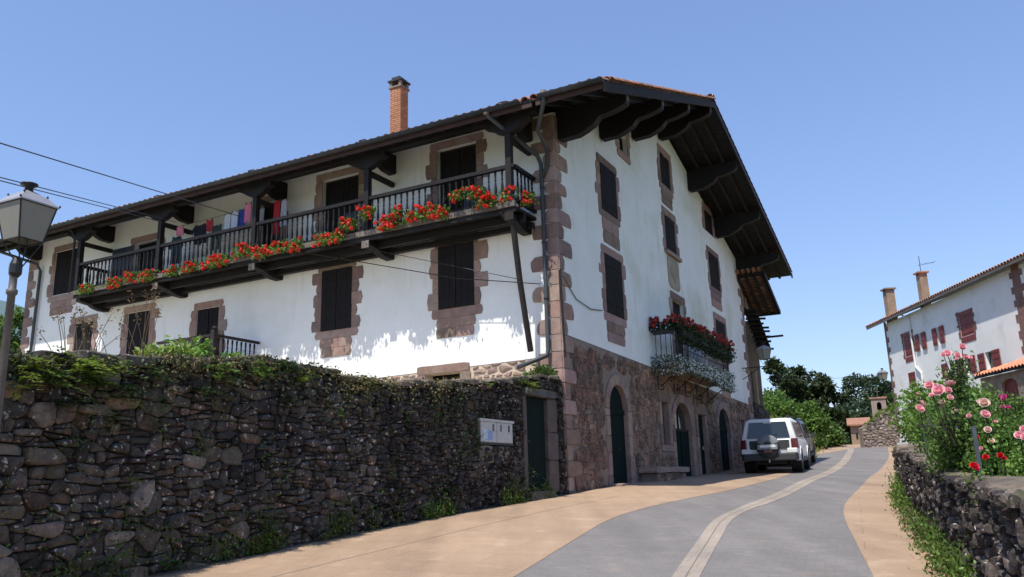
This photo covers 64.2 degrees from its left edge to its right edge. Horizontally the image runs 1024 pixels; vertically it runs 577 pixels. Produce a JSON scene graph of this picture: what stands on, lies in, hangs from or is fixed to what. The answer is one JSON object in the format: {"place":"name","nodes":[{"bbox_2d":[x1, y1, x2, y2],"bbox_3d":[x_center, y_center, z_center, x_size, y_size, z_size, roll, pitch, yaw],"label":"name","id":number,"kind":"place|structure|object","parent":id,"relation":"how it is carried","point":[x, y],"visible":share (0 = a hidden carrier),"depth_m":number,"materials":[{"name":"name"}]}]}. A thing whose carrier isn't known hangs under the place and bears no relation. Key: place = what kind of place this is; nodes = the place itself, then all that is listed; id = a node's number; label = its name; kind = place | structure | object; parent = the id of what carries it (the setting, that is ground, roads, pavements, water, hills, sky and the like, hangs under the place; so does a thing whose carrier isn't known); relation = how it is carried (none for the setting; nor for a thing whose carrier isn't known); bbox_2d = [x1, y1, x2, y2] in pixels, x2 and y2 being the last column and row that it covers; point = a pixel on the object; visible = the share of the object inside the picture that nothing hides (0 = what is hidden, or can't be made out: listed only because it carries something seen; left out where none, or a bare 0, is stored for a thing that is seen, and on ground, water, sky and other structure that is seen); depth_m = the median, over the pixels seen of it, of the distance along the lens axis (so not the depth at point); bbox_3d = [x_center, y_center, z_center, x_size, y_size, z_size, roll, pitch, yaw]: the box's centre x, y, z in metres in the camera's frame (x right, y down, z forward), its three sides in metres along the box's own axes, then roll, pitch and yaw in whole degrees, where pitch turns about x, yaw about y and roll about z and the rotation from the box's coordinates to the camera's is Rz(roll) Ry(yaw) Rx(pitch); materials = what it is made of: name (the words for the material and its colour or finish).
{"place":"outdoors","nodes":[
{"label":"outdoors","id":0,"kind":"place"},
{"bbox_2d":[146,444,860,576],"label":"pavement","id":1,"kind":"structure","parent":0,"point":[513,547],"depth_m":10.94,"materials":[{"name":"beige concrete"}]},
{"bbox_2d":[0,181,60,428],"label":"street lamp","id":2,"kind":"object","parent":1,"relation":"on","point":[27,214],"visible":1,"depth_m":6.95,"materials":[{"name":"black metal"}]},
{"bbox_2d":[0,346,568,576],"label":"stone wall","id":3,"kind":"structure","parent":1,"relation":"on","point":[392,452],"depth_m":10.05,"materials":[{"name":"black stone"}]},
{"bbox_2d":[9,342,71,389],"bbox_3d":[-4.670,0.760,7.859,0.774,0.498,0.586,-2,-13,0],"label":"fern","id":4,"kind":"object","parent":3,"relation":"attached to","point":[37,361],"visible":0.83,"depth_m":7.88,"materials":[{"name":"green plant"}]},
{"bbox_2d":[24,364,90,394],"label":"fern","id":5,"kind":"object","parent":3,"relation":"attached to","point":[61,381],"visible":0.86,"depth_m":8.07,"materials":[{"name":"green plant"}]},
{"bbox_2d":[36,345,117,376],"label":"fern","id":6,"kind":"object","parent":3,"relation":"attached to","point":[82,369],"visible":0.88,"depth_m":8.33,"materials":[{"name":"green plant"}]},
{"bbox_2d":[50,395,103,423],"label":"fern","id":7,"kind":"object","parent":3,"relation":"attached to","point":[66,404],"visible":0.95,"depth_m":8.19,"materials":[{"name":"green plant"}]},
{"bbox_2d":[37,306,124,352],"bbox_3d":[-4.623,0.472,8.720,0.540,0.555,0.776,-13,-17,40],"label":"dry weed","id":8,"kind":"object","parent":3,"relation":"on","point":[81,321],"visible":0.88,"depth_m":8.75,"materials":[{"name":"brown plant"}]},
{"bbox_2d":[79,365,128,395],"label":"fern","id":9,"kind":"object","parent":3,"relation":"attached to","point":[95,377],"visible":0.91,"depth_m":8.46,"materials":[{"name":"green plant"}]},
{"bbox_2d":[92,381,154,408],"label":"fern","id":10,"kind":"object","parent":3,"relation":"attached to","point":[129,386],"visible":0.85,"depth_m":8.77,"materials":[{"name":"green plant"}]},
{"bbox_2d":[117,284,162,355],"bbox_3d":[-4.289,0.427,9.382,0.516,0.893,0.427,-2,-13,0],"label":"dry weed","id":11,"kind":"object","parent":3,"relation":"on","point":[142,340],"visible":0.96,"depth_m":9.40,"materials":[{"name":"brown plant"}]},
{"bbox_2d":[477,418,513,445],"bbox_3d":[-0.382,2.816,15.941,0.250,0.485,1.340,-9,-15,27],"label":"meter cabinet","id":12,"kind":"object","parent":3,"relation":"attached to","point":[499,432],"visible":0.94,"depth_m":15.82,"materials":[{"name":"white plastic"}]},
{"bbox_2d":[526,396,546,490],"bbox_3d":[0.508,3.308,17.447,0.075,1.970,0.894,-9,-15,27],"label":"green door","id":13,"kind":"structure","parent":3,"relation":"attached to","point":[535,435],"depth_m":17.47,"materials":[{"name":"wood"}]},
{"bbox_2d":[521,364,557,375],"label":"wall corner weed","id":14,"kind":"object","parent":3,"relation":"on","point":[543,369],"depth_m":18.89,"materials":[{"name":"green plant"}]},
{"bbox_2d":[639,466,689,481],"bbox_3d":[4.484,5.706,23.646,0.540,1.059,3.063,-9,-15,27],"label":"stone bench","id":15,"kind":"object","parent":1,"relation":"on","point":[654,474],"visible":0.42,"depth_m":22.67,"materials":[{"name":"grey stone"}]},
{"bbox_2d":[0,0,1023,410],"label":"sky","id":16,"kind":"structure","parent":0,"point":[872,137],"materials":[{"name":"blue"}]},
{"bbox_2d":[514,447,887,576],"bbox_3d":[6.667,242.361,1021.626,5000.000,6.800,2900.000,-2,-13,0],"label":"ground","id":17,"kind":"structure","parent":0,"point":[668,502],"depth_m":13.19,"materials":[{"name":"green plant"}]},
{"bbox_2d":[0,321,22,353],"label":"side bush","id":18,"kind":"object","parent":17,"relation":"on","point":[15,338],"visible":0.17,"depth_m":30.50,"materials":[{"name":"green plant"}]},
{"bbox_2d":[0,306,23,343],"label":"tree","id":19,"kind":"object","parent":17,"relation":"on","point":[18,316],"visible":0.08,"depth_m":34.44,"materials":[{"name":"green plant"}]},
{"bbox_2d":[0,76,792,493],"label":"farmhouse","id":20,"kind":"object","parent":17,"relation":"on","point":[626,226],"visible":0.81,"depth_m":23.07,"materials":[{"name":"paint"}]},
{"bbox_2d":[46,242,77,315],"bbox_3d":[-15.969,-0.335,29.087,1.850,2.565,0.075,-9,-15,27],"label":"window","id":21,"kind":"structure","parent":20,"relation":"in","point":[63,262],"depth_m":29.15,"materials":[{"name":"brown wood"}]},
{"bbox_2d":[67,314,97,350],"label":"window","id":22,"kind":"structure","parent":20,"relation":"in","point":[70,337],"depth_m":27.98,"materials":[{"name":"brown wood"}]},
{"bbox_2d":[0,142,240,216],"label":"overhead cable","id":23,"kind":"object","parent":20,"relation":"attached to","point":[106,175],"visible":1,"depth_m":14.51,"materials":[{"name":"black metal"}]},
{"bbox_2d":[110,233,165,278],"bbox_3d":[-12.451,-0.873,27.367,2.617,1.736,0.309,-8,-15,26],"label":"window","id":24,"kind":"structure","parent":20,"relation":"in","point":[153,236],"depth_m":27.49,"materials":[{"name":"brown wood"}]},
{"bbox_2d":[120,302,158,354],"bbox_3d":[-12.115,1.938,26.448,1.822,2.867,0.076,-9,-15,27],"label":"window","id":25,"kind":"structure","parent":20,"relation":"in","point":[131,324],"depth_m":26.65,"materials":[{"name":"brown wood"}]},
{"bbox_2d":[134,268,160,282],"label":"geranium plant","id":26,"kind":"object","parent":20,"relation":"attached to","point":[144,276],"visible":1,"depth_m":24.81,"materials":[{"name":"red plant"}]},
{"bbox_2d":[156,326,259,358],"bbox_3d":[-8.745,2.083,23.504,2.389,1.560,1.770,-9,-15,27],"label":"landing railing","id":27,"kind":"object","parent":20,"relation":"attached to","point":[213,335],"visible":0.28,"depth_m":22.76,"materials":[{"name":"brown wood"}]},
{"bbox_2d":[189,299,226,357],"bbox_3d":[-9.289,1.425,25.083,1.657,2.087,0.226,-9,-15,27],"label":"window","id":28,"kind":"structure","parent":20,"relation":"in","point":[210,317],"depth_m":25.14,"materials":[{"name":"brown wood"}]},
{"bbox_2d":[198,251,233,269],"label":"geranium plant","id":29,"kind":"object","parent":20,"relation":"attached to","point":[219,260],"visible":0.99,"depth_m":23.43,"materials":[{"name":"red plant"}]},
{"bbox_2d":[229,242,259,259],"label":"geranium plant","id":30,"kind":"object","parent":20,"relation":"attached to","point":[242,251],"visible":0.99,"depth_m":23.00,"materials":[{"name":"red plant"}]},
{"bbox_2d":[251,245,275,260],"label":"geranium plant","id":31,"kind":"object","parent":20,"relation":"attached to","point":[264,250],"visible":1,"depth_m":22.61,"materials":[{"name":"red plant"}]},
{"bbox_2d":[260,195,287,246],"bbox_3d":[-7.228,-1.743,24.640,1.399,2.256,0.226,-9,-15,27],"label":"balcony door","id":32,"kind":"structure","parent":20,"relation":"in","point":[269,212],"depth_m":24.83,"materials":[{"name":"brown wood"}]},
{"bbox_2d":[311,262,363,357],"bbox_3d":[-4.882,0.567,22.724,1.846,2.675,0.107,-9,-15,27],"label":"window","id":33,"kind":"structure","parent":20,"relation":"in","point":[334,299],"depth_m":22.67,"materials":[{"name":"brown wood"}]},
{"bbox_2d":[311,167,363,238],"bbox_3d":[-4.914,-2.208,23.460,2.051,2.497,0.226,-9,-15,27],"label":"balcony door","id":34,"kind":"structure","parent":20,"relation":"in","point":[345,189],"depth_m":23.65,"materials":[{"name":"brown wood"}]},
{"bbox_2d":[355,205,376,222],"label":"geranium plant","id":35,"kind":"object","parent":20,"relation":"attached to","point":[368,212],"visible":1,"depth_m":21.09,"materials":[{"name":"red plant"}]},
{"bbox_2d":[373,213,402,231],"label":"geranium plant","id":36,"kind":"object","parent":20,"relation":"attached to","point":[387,224],"visible":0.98,"depth_m":20.64,"materials":[{"name":"red plant"}]},
{"bbox_2d":[413,202,439,221],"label":"geranium plant","id":37,"kind":"object","parent":20,"relation":"attached to","point":[426,211],"visible":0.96,"depth_m":20.14,"materials":[{"name":"red plant"}]},
{"bbox_2d":[425,132,487,212],"bbox_3d":[-1.435,-2.761,21.654,1.944,2.557,0.226,-9,-15,27],"label":"balcony door","id":38,"kind":"structure","parent":20,"relation":"in","point":[470,158],"depth_m":21.82,"materials":[{"name":"brown wood"}]},
{"bbox_2d":[427,231,488,338],"bbox_3d":[-1.398,-0.104,20.942,1.872,2.695,0.107,-9,-15,27],"label":"window","id":39,"kind":"structure","parent":20,"relation":"in","point":[451,293],"depth_m":20.88,"materials":[{"name":"brown wood"}]},
{"bbox_2d":[472,191,501,210],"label":"geranium plant","id":40,"kind":"object","parent":20,"relation":"attached to","point":[488,199],"visible":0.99,"depth_m":19.32,"materials":[{"name":"red plant"}]},
{"bbox_2d":[595,152,620,250],"bbox_3d":[2.749,-2.456,23.306,0.102,2.575,1.942,-9,-15,27],"label":"window","id":41,"kind":"structure","parent":20,"relation":"in","point":[607,187],"depth_m":23.24,"materials":[{"name":"brown wood"}]},
{"bbox_2d":[599,243,627,346],"bbox_3d":[2.842,0.218,22.712,0.102,2.695,2.042,-9,-15,27],"label":"window","id":42,"kind":"structure","parent":20,"relation":"in","point":[611,265],"depth_m":22.61,"materials":[{"name":"brown wood"}]},
{"bbox_2d":[609,387,626,483],"bbox_3d":[2.777,3.910,21.763,0.090,2.640,1.340,-9,-15,27],"label":"arched door","id":43,"kind":"structure","parent":20,"relation":"in","point":[617,414],"depth_m":21.89,"materials":[{"name":"green wood"}]},
{"bbox_2d":[615,133,630,164],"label":"window","id":44,"kind":"structure","parent":20,"relation":"in","point":[626,158],"depth_m":25.34,"materials":[{"name":"brown stone"}]},
{"bbox_2d":[648,313,681,334],"bbox_3d":[4.653,1.079,24.925,1.111,0.621,0.554,-12,-17,36],"label":"flower box","id":45,"kind":"object","parent":20,"relation":"attached to","point":[655,322],"visible":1,"depth_m":24.83,"materials":[{"name":"red plastic"}]},
{"bbox_2d":[657,142,673,210],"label":"window","id":46,"kind":"structure","parent":20,"relation":"in","point":[664,166],"depth_m":28.83,"materials":[{"name":"brown wood"}]},
{"bbox_2d":[651,353,685,376],"bbox_3d":[4.700,2.327,24.656,1.051,0.738,0.520,-8,-15,25],"label":"petunia box","id":47,"kind":"object","parent":20,"relation":"attached to","point":[659,365],"visible":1,"depth_m":24.59,"materials":[{"name":"grey plant"}]},
{"bbox_2d":[661,205,679,256],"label":"window","id":48,"kind":"structure","parent":20,"relation":"in","point":[670,228],"depth_m":28.45,"materials":[{"name":"brown wood"}]},
{"bbox_2d":[669,290,688,362],"bbox_3d":[5.669,1.567,27.890,0.175,2.793,2.002,-9,-15,27],"label":"balcony door","id":49,"kind":"structure","parent":20,"relation":"in","point":[675,308],"depth_m":28.06,"materials":[{"name":"brown wood"}]},
{"bbox_2d":[675,406,691,475],"bbox_3d":[5.522,5.078,26.766,0.155,2.520,1.850,-9,-15,27],"label":"arched door","id":50,"kind":"structure","parent":20,"relation":"in","point":[682,437],"depth_m":26.98,"materials":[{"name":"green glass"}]},
{"bbox_2d":[698,415,705,473],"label":"narrow door","id":51,"kind":"structure","parent":20,"relation":"in","point":[699,417],"depth_m":28.83,"materials":[{"name":"wood"}]},
{"bbox_2d":[674,314,736,364],"bbox_3d":[6.612,1.792,27.431,0.784,1.015,6.427,-8,-15,27],"label":"flower box","id":52,"kind":"object","parent":20,"relation":"attached to","point":[698,337],"visible":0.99,"depth_m":26.93,"materials":[{"name":"green plastic"}]},
{"bbox_2d":[702,201,714,237],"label":"window","id":53,"kind":"structure","parent":20,"relation":"in","point":[707,219],"depth_m":33.61,"materials":[{"name":"brown wood"}]},
{"bbox_2d":[682,356,737,393],"bbox_3d":[6.702,2.912,27.361,0.399,0.833,5.942,-9,-15,27],"label":"petunia box","id":54,"kind":"object","parent":20,"relation":"attached to","point":[719,378],"visible":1,"depth_m":27.15,"materials":[{"name":"grey plant"}]},
{"bbox_2d":[705,245,722,311],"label":"window","id":55,"kind":"structure","parent":20,"relation":"in","point":[714,274],"depth_m":33.16,"materials":[{"name":"brown wood"}]},
{"bbox_2d":[713,311,730,398],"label":"window","id":56,"kind":"structure","parent":20,"relation":"in","point":[719,324],"depth_m":32.91,"materials":[{"name":"brown wood"}]},
{"bbox_2d":[718,411,729,470],"bbox_3d":[8.119,6.005,31.411,0.090,2.710,1.650,-9,-15,27],"label":"arched door","id":57,"kind":"structure","parent":20,"relation":"in","point":[722,424],"depth_m":31.66,"materials":[{"name":"green wood"}]},
{"bbox_2d":[742,343,771,379],"bbox_3d":[10.569,3.111,35.196,1.311,1.522,0.668,-4,-13,10],"label":"wall lantern","id":58,"kind":"object","parent":20,"relation":"attached to","point":[763,352],"depth_m":35.10,"materials":[{"name":"black metal"}]},
{"bbox_2d":[735,266,782,407],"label":"annex house","id":59,"kind":"structure","parent":17,"relation":"on","point":[759,299],"depth_m":37.99,"materials":[{"name":"white paint"}]},
{"bbox_2d":[761,355,813,405],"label":"tree","id":60,"kind":"object","parent":17,"relation":"on","point":[795,387],"visible":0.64,"depth_m":65.16,"materials":[{"name":"green plant"}]},
{"bbox_2d":[783,364,829,406],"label":"tree","id":61,"kind":"object","parent":17,"relation":"on","point":[800,372],"visible":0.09,"depth_m":67.49,"materials":[{"name":"green plant"}]},
{"bbox_2d":[807,373,850,408],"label":"tree","id":62,"kind":"object","parent":17,"relation":"on","point":[821,387],"visible":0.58,"depth_m":64.69,"materials":[{"name":"green plant"}]},
{"bbox_2d":[825,422,846,446],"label":"bank bush","id":63,"kind":"object","parent":17,"relation":"on","point":[837,436],"visible":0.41,"depth_m":54.27,"materials":[{"name":"green plant"}]},
{"bbox_2d":[816,402,859,435],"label":"tree","id":64,"kind":"object","parent":17,"relation":"on","point":[838,416],"visible":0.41,"depth_m":62.65,"materials":[{"name":"green plant"}]},
{"bbox_2d":[831,396,872,418],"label":"tree","id":65,"kind":"object","parent":17,"relation":"on","point":[852,407],"visible":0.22,"depth_m":78.17,"materials":[{"name":"green plant"}]},
{"bbox_2d":[846,417,869,444],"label":"shed","id":66,"kind":"structure","parent":17,"relation":"on","point":[855,424],"depth_m":58.98,"materials":[{"name":"paint"}]},
{"bbox_2d":[838,372,881,414],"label":"tree","id":67,"kind":"object","parent":17,"relation":"on","point":[866,382],"visible":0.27,"depth_m":83.25,"materials":[{"name":"green plant"}]},
{"bbox_2d":[857,380,894,417],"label":"tree","id":68,"kind":"object","parent":17,"relation":"on","point":[884,390],"visible":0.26,"depth_m":78.92,"materials":[{"name":"green plant"}]},
{"bbox_2d":[869,389,886,415],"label":"bell gable","id":69,"kind":"structure","parent":17,"relation":"on","point":[876,405],"depth_m":61.33,"materials":[{"name":"stone"}]},
{"bbox_2d":[858,408,899,446],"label":"rubble wall","id":70,"kind":"structure","parent":17,"relation":"on","point":[875,430],"depth_m":52.15,"materials":[{"name":"grey stone"}]},
{"bbox_2d":[865,252,1023,442],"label":"white house","id":71,"kind":"structure","parent":17,"relation":"on","point":[980,315],"depth_m":38.78,"materials":[{"name":"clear paint"}]},
{"bbox_2d":[900,329,915,362],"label":"window","id":72,"kind":"structure","parent":71,"relation":"in","point":[907,341],"depth_m":44.71,"materials":[{"name":"red wood"}]},
{"bbox_2d":[955,308,976,342],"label":"window","id":73,"kind":"structure","parent":71,"relation":"in","point":[966,324],"depth_m":38.66,"materials":[{"name":"red wood"}]},
{"bbox_2d":[977,348,1001,371],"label":"window","id":74,"kind":"structure","parent":71,"relation":"in","point":[994,356],"depth_m":36.94,"materials":[{"name":"red wood"}]},
{"bbox_2d":[891,442,1023,576],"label":"garden wall","id":75,"kind":"structure","parent":17,"relation":"on","point":[991,523],"depth_m":6.65,"materials":[{"name":"stone"}]},
{"bbox_2d":[917,419,982,475],"bbox_3d":[5.107,1.885,9.717,0.032,0.814,5.722,-7,-14,21],"label":"iron railing","id":76,"kind":"object","parent":75,"relation":"on","point":[976,445],"visible":0.39,"depth_m":7.13,"materials":[{"name":"grey metal"}]},
{"bbox_2d":[515,447,888,576],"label":"road","id":77,"kind":"structure","parent":0,"point":[804,531],"depth_m":10.65,"materials":[{"name":"grey asphalt"}]},
{"bbox_2d":[672,446,853,576],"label":"strip","id":78,"kind":"object","parent":77,"relation":"on","point":[697,568],"visible":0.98,"depth_m":11.35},
{"bbox_2d":[740,415,809,472],"bbox_3d":[9.527,5.627,29.394,2.200,1.967,4.907,-7,-14,23],"label":"parked suv","id":79,"kind":"object","parent":77,"relation":"on","point":[764,443],"visible":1,"depth_m":27.52,"materials":[{"name":"white paint"}]},
{"bbox_2d":[768,418,815,465],"bbox_3d":[11.823,6.605,34.976,2.200,1.987,4.754,-7,-14,23],"label":"parked van","id":80,"kind":"object","parent":77,"relation":"on","point":[804,430],"visible":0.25,"depth_m":34.25,"materials":[{"name":"grey paint"}]},
{"bbox_2d":[844,447,944,576],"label":"pavement","id":81,"kind":"structure","parent":0,"point":[872,524],"depth_m":10.60,"materials":[{"name":"beige concrete"}]},
{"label":"dirt verge","id":82,"kind":"structure","parent":81,"relation":"on","visible":0},
{"bbox_2d":[898,508,929,531],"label":"weed clump","id":83,"kind":"object","parent":82,"relation":"on","point":[912,525],"visible":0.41,"depth_m":10.60,"materials":[{"name":"green plant"}]},
{"bbox_2d":[895,508,938,541],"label":"weed clump","id":84,"kind":"object","parent":82,"relation":"on","point":[922,526],"visible":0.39,"depth_m":9.83,"materials":[{"name":"green plant"}]},
{"bbox_2d":[908,524,947,551],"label":"weed clump","id":85,"kind":"object","parent":82,"relation":"on","point":[938,535],"visible":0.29,"depth_m":9.15,"materials":[{"name":"green plant"}]},
{"bbox_2d":[907,520,957,567],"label":"weed clump","id":86,"kind":"object","parent":82,"relation":"on","point":[927,549],"visible":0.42,"depth_m":8.43,"materials":[{"name":"green plant"}]},
{"bbox_2d":[908,534,979,576],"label":"weed clump","id":87,"kind":"object","parent":82,"relation":"on","point":[959,571],"visible":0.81,"depth_m":7.06,"materials":[{"name":"green plant"}]},
{"bbox_2d":[922,534,968,576],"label":"weed clump","id":88,"kind":"object","parent":82,"relation":"on","point":[945,554],"visible":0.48,"depth_m":7.74,"materials":[{"name":"green plant"}]},
{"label":"garden bed","id":89,"kind":"structure","parent":0,"visible":0},
{"bbox_2d":[900,400,945,453],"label":"garden shrub","id":90,"kind":"object","parent":89,"relation":"on","point":[911,422],"visible":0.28,"depth_m":12.28,"materials":[{"name":"green plant"}]},
{"bbox_2d":[886,370,1007,442],"bbox_3d":[9.109,2.823,17.153,2.424,2.216,2.214,8,-16,-34],"label":"laurel bush","id":91,"kind":"object","parent":89,"relation":"on","point":[915,389],"visible":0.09,"depth_m":17.20,"materials":[{"name":"green plant"}]},
{"bbox_2d":[935,343,979,410],"bbox_3d":[5.000,1.015,9.140,0.738,0.822,0.338,11,-18,-44],"label":"rose bush","id":92,"kind":"object","parent":89,"relation":"on","point":[960,386],"visible":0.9,"depth_m":9.13,"materials":[{"name":"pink plant"}]},
{"bbox_2d":[912,380,1006,481],"bbox_3d":[4.598,1.505,8.381,1.265,1.103,0.947,10,-17,-40],"label":"rose bush","id":93,"kind":"object","parent":89,"relation":"on","point":[944,439],"visible":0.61,"depth_m":8.29,"materials":[{"name":"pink plant"}]},
{"bbox_2d":[933,391,1021,420],"bbox_3d":[8.307,2.583,14.287,1.976,1.536,2.320,-2,-13,0],"label":"garden bush","id":94,"kind":"object","parent":89,"relation":"on","point":[976,408],"visible":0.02,"depth_m":14.22,"materials":[{"name":"green plant"}]},
{"bbox_2d":[963,452,1010,512],"bbox_3d":[4.044,1.629,6.601,0.696,0.610,1.197,-8,-15,26],"label":"rose bush","id":95,"kind":"object","parent":89,"relation":"on","point":[975,466],"visible":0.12,"depth_m":6.71,"materials":[{"name":"green plant"}]},
{"bbox_2d":[956,397,1022,475],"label":"rose bush","id":96,"kind":"object","parent":89,"relation":"on","point":[993,458],"visible":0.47,"depth_m":7.82,"materials":[{"name":"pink plant"}]},
{"bbox_2d":[958,411,1023,458],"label":"garden shrub","id":97,"kind":"object","parent":89,"relation":"on","point":[1016,425],"visible":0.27,"depth_m":7.96,"materials":[{"name":"green plant"}]},
{"bbox_2d":[986,392,1023,423],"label":"rose bush","id":98,"kind":"object","parent":89,"relation":"on","point":[1011,406],"visible":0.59,"depth_m":10.23,"materials":[{"name":"green plant"}]},
{"bbox_2d":[997,425,1023,475],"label":"rose bush","id":99,"kind":"object","parent":89,"relation":"on","point":[1017,467],"visible":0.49,"depth_m":7.38,"materials":[{"name":"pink plant"}]},
{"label":"bank","id":100,"kind":"structure","parent":0,"visible":0},
{"bbox_2d":[763,392,802,420],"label":"bank bush","id":101,"kind":"object","parent":100,"relation":"on","point":[782,408],"visible":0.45,"depth_m":50.96,"materials":[{"name":"green plant"}]},
{"bbox_2d":[793,400,834,434],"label":"bank bush","id":102,"kind":"object","parent":100,"relation":"on","point":[815,418],"visible":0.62,"depth_m":52.60,"materials":[{"name":"green plant"}]},
{"bbox_2d":[810,431,831,449],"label":"bank bush","id":103,"kind":"object","parent":100,"relation":"on","point":[822,441],"visible":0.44,"depth_m":50.55,"materials":[{"name":"green plant"}]},
{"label":"courtyard","id":104,"kind":"structure","parent":0,"visible":0},
{"bbox_2d":[133,337,195,357],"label":"garden shrub","id":105,"kind":"object","parent":104,"relation":"on","point":[154,349],"visible":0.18,"depth_m":10.30,"materials":[{"name":"green plant"}]},
{"bbox_2d":[164,334,215,357],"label":"garden shrub","id":106,"kind":"object","parent":104,"relation":"on","point":[199,349],"visible":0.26,"depth_m":10.85,"materials":[{"name":"green plant"}]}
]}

